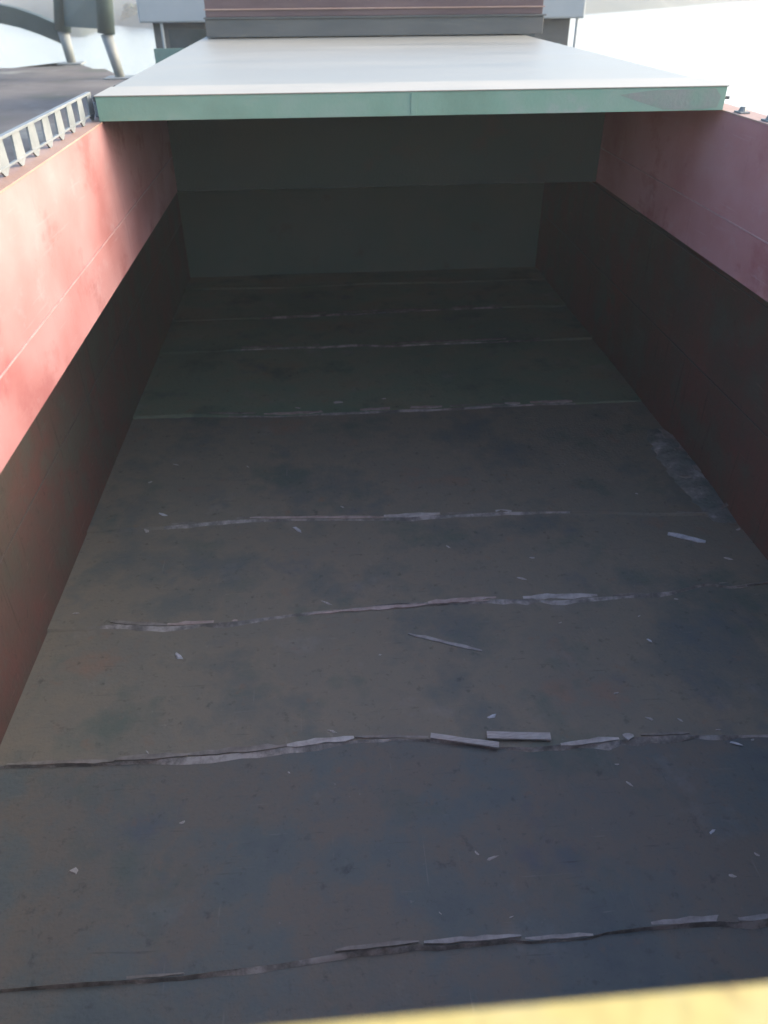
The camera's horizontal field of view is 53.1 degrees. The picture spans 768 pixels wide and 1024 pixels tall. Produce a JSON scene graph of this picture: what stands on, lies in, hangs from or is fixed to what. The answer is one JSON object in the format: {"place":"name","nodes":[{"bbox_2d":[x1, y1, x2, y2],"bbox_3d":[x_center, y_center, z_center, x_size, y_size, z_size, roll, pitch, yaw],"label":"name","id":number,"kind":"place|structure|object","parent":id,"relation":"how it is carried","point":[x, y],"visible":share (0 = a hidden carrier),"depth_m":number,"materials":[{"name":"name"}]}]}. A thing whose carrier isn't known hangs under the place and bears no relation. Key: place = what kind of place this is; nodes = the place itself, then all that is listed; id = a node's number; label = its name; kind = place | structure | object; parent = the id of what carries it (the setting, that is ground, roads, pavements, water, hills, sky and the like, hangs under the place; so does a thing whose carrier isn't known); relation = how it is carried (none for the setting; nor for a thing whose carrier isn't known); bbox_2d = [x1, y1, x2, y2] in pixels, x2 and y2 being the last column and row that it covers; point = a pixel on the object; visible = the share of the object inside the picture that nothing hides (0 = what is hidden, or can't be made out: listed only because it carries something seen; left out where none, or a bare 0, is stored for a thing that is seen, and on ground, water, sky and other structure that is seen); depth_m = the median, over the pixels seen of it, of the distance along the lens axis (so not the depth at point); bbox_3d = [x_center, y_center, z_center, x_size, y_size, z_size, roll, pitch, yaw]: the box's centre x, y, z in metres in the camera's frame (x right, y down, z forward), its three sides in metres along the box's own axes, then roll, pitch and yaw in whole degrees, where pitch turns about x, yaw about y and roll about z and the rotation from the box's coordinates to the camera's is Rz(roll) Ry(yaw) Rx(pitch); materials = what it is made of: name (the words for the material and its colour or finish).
{"place":"outdoors","nodes":[
{"label":"outdoors","id":0,"kind":"place"},
{"bbox_2d":[0,0,762,36],"bbox_3d":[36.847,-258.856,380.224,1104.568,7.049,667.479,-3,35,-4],"label":"river bank","id":1,"kind":"structure","parent":0,"point":[44,8],"depth_m":181.78,"materials":[{"name":"white"}]},
{"bbox_2d":[120,3,137,20],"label":"bush","id":2,"kind":"object","parent":1,"relation":"on","point":[130,9],"visible":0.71,"depth_m":146.84,"materials":[{"name":"plant"}]},
{"bbox_2d":[0,267,767,1023],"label":"hold floor","id":3,"kind":"structure","parent":0,"point":[302,863],"depth_m":7.83,"materials":[{"name":"grey metal"}]},
{"bbox_2d":[68,867,77,873],"bbox_3d":[-2.536,2.924,6.277,0.081,0.014,0.056,9,36,13],"label":"debris chip","id":4,"kind":"object","parent":3,"relation":"on","point":[74,870],"visible":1,"depth_m":6.27,"materials":[{"name":"grey wood"}]},
{"bbox_2d":[0,193,189,744],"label":"side wall","id":5,"kind":"structure","parent":3,"relation":"on","point":[56,472],"depth_m":9.77,"materials":[{"name":"brown metal"}]},
{"bbox_2d":[175,652,182,658],"bbox_3d":[-2.217,1.546,8.279,0.054,0.019,0.147,-21,39,-26],"label":"debris chip","id":6,"kind":"object","parent":3,"relation":"on","point":[178,656],"visible":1,"depth_m":8.27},
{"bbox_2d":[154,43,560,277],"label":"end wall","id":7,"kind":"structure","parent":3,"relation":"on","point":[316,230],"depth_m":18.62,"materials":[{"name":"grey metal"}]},
{"bbox_2d":[408,633,481,650],"bbox_3d":[0.665,1.425,8.430,0.839,0.010,0.052,11,36,16],"label":"stick","id":8,"kind":"object","parent":3,"relation":"on","point":[445,642],"visible":1,"depth_m":8.42,"materials":[{"name":"grey wood"}]},
{"bbox_2d":[430,733,498,748],"bbox_3d":[0.764,2.167,7.288,0.649,0.020,0.066,6,35,9],"label":"wooden dunnage plank","id":9,"kind":"object","parent":3,"relation":"on","point":[485,743],"visible":1,"depth_m":7.28,"materials":[{"name":"grey wood"}]},
{"bbox_2d":[487,731,550,740],"bbox_3d":[1.282,2.128,7.305,0.602,0.022,0.084,1,35,2],"label":"wooden dunnage plank","id":10,"kind":"object","parent":3,"relation":"on","point":[544,736],"visible":1,"depth_m":7.29,"materials":[{"name":"grey wood"}]},
{"bbox_2d":[535,182,767,559],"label":"side wall","id":11,"kind":"structure","parent":3,"relation":"on","point":[675,328],"depth_m":11.85,"materials":[{"name":"brown metal"}]},
{"bbox_2d":[668,532,705,542],"bbox_3d":[3.918,0.332,9.947,0.467,0.023,0.076,15,38,21],"label":"wood stick","id":12,"kind":"object","parent":3,"relation":"on","point":[686,537],"visible":1,"depth_m":9.93,"materials":[{"name":"grey wood"}]},
{"bbox_2d":[646,428,735,522],"bbox_3d":[4.433,-0.644,11.273,0.589,0.125,2.651,-6,35,-8],"label":"sweepings heap","id":13,"kind":"object","parent":3,"relation":"on","point":[683,470],"visible":0.99,"depth_m":11.13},
{"bbox_2d":[0,0,767,114],"bbox_3d":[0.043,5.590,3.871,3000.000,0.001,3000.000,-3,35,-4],"label":"water","id":14,"kind":"structure","parent":0,"point":[726,43],"depth_m":97.97,"materials":[{"name":"grey liquid"}]},
{"bbox_2d":[0,62,123,162],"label":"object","id":15,"kind":"object","parent":14,"relation":"on","point":[27,93],"visible":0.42,"depth_m":22.47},
{"bbox_2d":[0,0,133,79],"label":"gantry","id":16,"kind":"object","parent":15,"relation":"on","point":[98,15],"visible":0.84,"depth_m":28.30,"materials":[{"name":"grey metal"}]},
{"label":"far deck","id":17,"kind":"structure","parent":0,"visible":0},
{"bbox_2d":[136,0,585,48],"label":"deckhouse","id":18,"kind":"object","parent":17,"relation":"on","point":[178,23],"visible":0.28,"depth_m":18.68,"materials":[{"name":"blue paint"}]},
{"bbox_2d":[168,29,205,47],"bbox_3d":[-4.793,-11.466,18.857,0.900,0.650,0.009,-3,35,-4],"label":"window","id":19,"kind":"structure","parent":18,"relation":"in","point":[179,38],"depth_m":18.76,"materials":[{"name":"glass"}]},
{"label":"left side deck","id":20,"kind":"structure","parent":0,"visible":0},
{"bbox_2d":[0,116,176,472],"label":"side coaming","id":21,"kind":"object","parent":20,"relation":"on","point":[83,209],"visible":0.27,"depth_m":6.14,"materials":[{"name":"red paint"}]},
{"bbox_2d":[0,92,94,176],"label":"guard rail","id":22,"kind":"object","parent":21,"relation":"on","point":[21,155],"visible":1,"depth_m":6.08,"materials":[{"name":"white metal"}]},
{"bbox_2d":[93,97,98,116],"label":"hinge block","id":23,"kind":"structure","parent":21,"relation":"on","point":[95,108],"depth_m":7.55,"materials":[{"name":"white paint"}]},
{"bbox_2d":[167,112,605,191],"bbox_3d":[0.086,-5.329,10.856,6.140,1.364,0.030,-3,35,-4],"label":"end coaming","id":24,"kind":"object","parent":21,"relation":"attached to","point":[280,153],"visible":0.56,"depth_m":10.96,"materials":[{"name":"green paint"}]},
{"bbox_2d":[93,34,729,121],"bbox_3d":[-0.077,-7.106,11.991,6.195,0.220,11.068,-3,35,-4],"label":"hatch cover","id":25,"kind":"object","parent":21,"relation":"on","point":[205,78],"visible":0.91,"depth_m":8.04,"materials":[{"name":"white metal"}]},
{"bbox_2d":[203,14,546,37],"bbox_3d":[-0.212,-9.794,15.390,6.447,0.320,2.230,-3,35,-4],"label":"stacked cover","id":26,"kind":"object","parent":25,"relation":"on","point":[316,26],"visible":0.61,"depth_m":14.49,"materials":[{"name":"grey metal"}]},
{"bbox_2d":[204,0,544,16],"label":"stacked cover","id":27,"kind":"object","parent":26,"relation":"on","point":[249,8],"visible":1,"depth_m":14.33,"materials":[{"name":"brown metal"}]},
{"bbox_2d":[326,983,767,1023],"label":"end coaming","id":28,"kind":"object","parent":21,"relation":"attached to","point":[745,1004],"depth_m":0.98,"materials":[{"name":"beige paint"}]},
{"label":"right side deck","id":29,"kind":"structure","parent":0,"visible":0},
{"bbox_2d":[596,103,767,301],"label":"side coaming","id":30,"kind":"object","parent":29,"relation":"on","point":[697,181],"visible":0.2,"depth_m":8.26,"materials":[{"name":"red paint"}]},
{"bbox_2d":[734,106,749,113],"bbox_3d":[3.525,-3.953,7.549,0.100,0.055,0.140,-3,35,-4],"label":"lug","id":31,"kind":"object","parent":30,"relation":"on","point":[742,110],"visible":1,"depth_m":7.52,"materials":[{"name":"grey metal"}]}
]}

